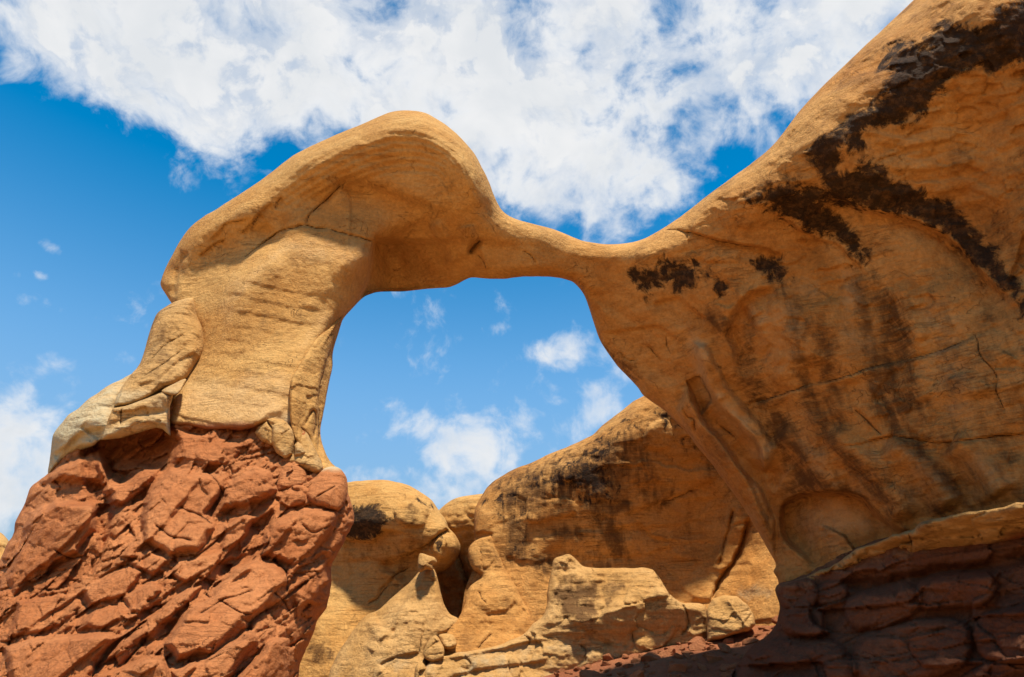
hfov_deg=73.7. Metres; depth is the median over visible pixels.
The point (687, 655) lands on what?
rubble stone
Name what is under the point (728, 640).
rubble stone
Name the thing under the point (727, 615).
boulder
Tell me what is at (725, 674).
rubble stone
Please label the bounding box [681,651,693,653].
rubble stone
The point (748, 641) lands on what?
rubble stone
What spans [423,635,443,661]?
boulder
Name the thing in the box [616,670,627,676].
rubble stone
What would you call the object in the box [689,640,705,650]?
rubble stone
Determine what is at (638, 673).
rubble stone
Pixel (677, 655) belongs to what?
rubble stone
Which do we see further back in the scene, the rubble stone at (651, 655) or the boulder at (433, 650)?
the boulder at (433, 650)
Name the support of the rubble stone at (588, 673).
on the ground
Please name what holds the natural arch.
on the ground
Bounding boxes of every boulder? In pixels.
[414,662,425,676]
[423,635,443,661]
[438,633,456,649]
[707,595,754,641]
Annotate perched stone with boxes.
[418,553,436,571]
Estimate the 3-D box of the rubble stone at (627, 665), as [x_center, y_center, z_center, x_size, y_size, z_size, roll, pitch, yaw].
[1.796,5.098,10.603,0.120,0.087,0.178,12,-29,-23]
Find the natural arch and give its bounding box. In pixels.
[0,0,1023,676]
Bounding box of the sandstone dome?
[298,480,459,676]
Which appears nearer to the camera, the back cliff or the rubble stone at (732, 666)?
the rubble stone at (732, 666)
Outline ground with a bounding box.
[544,625,774,676]
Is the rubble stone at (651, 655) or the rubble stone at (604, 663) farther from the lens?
the rubble stone at (604, 663)
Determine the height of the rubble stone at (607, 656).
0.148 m
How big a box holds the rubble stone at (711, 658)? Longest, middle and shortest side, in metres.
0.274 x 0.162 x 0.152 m
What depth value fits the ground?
10.49 m
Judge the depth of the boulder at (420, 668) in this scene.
10.97 m
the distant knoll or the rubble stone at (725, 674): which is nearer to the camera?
the rubble stone at (725, 674)
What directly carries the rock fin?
on the ground
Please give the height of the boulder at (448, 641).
0.262 m
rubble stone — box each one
[573,666,581,670]
[579,670,604,676]
[601,661,611,665]
[603,653,614,660]
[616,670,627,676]
[622,664,632,667]
[628,669,644,676]
[631,658,640,662]
[641,651,661,660]
[659,647,675,656]
[667,664,687,673]
[673,653,683,658]
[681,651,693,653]
[683,653,690,658]
[687,636,705,646]
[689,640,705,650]
[705,654,723,662]
[717,643,731,652]
[721,672,730,676]
[722,638,733,643]
[727,663,736,669]
[742,637,759,644]
[771,615,777,623]
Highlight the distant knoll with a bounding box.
[0,533,8,558]
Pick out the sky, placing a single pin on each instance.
(125, 124)
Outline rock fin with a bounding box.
[437,494,481,617]
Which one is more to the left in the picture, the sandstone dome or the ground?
the sandstone dome
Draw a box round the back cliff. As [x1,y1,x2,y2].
[424,396,779,676]
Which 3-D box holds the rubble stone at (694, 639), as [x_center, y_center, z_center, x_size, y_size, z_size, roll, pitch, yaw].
[3.090,5.062,11.323,0.259,0.224,0.403,-19,-32,34]
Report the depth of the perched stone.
12.57 m
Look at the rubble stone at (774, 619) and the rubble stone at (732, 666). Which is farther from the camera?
the rubble stone at (774, 619)
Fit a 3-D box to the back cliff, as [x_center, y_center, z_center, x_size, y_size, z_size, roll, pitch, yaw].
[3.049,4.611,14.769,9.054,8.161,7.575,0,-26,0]
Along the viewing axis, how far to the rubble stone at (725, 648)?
10.50 m
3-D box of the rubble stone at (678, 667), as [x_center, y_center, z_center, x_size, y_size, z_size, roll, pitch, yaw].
[2.388,4.800,9.805,0.347,0.179,0.454,25,-52,-15]
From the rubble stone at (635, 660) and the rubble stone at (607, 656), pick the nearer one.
the rubble stone at (635, 660)
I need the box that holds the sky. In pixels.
[0,0,912,539]
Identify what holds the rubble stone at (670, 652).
on the ground
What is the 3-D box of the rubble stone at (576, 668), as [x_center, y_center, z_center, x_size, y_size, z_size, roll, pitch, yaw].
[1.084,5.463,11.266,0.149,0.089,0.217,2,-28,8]

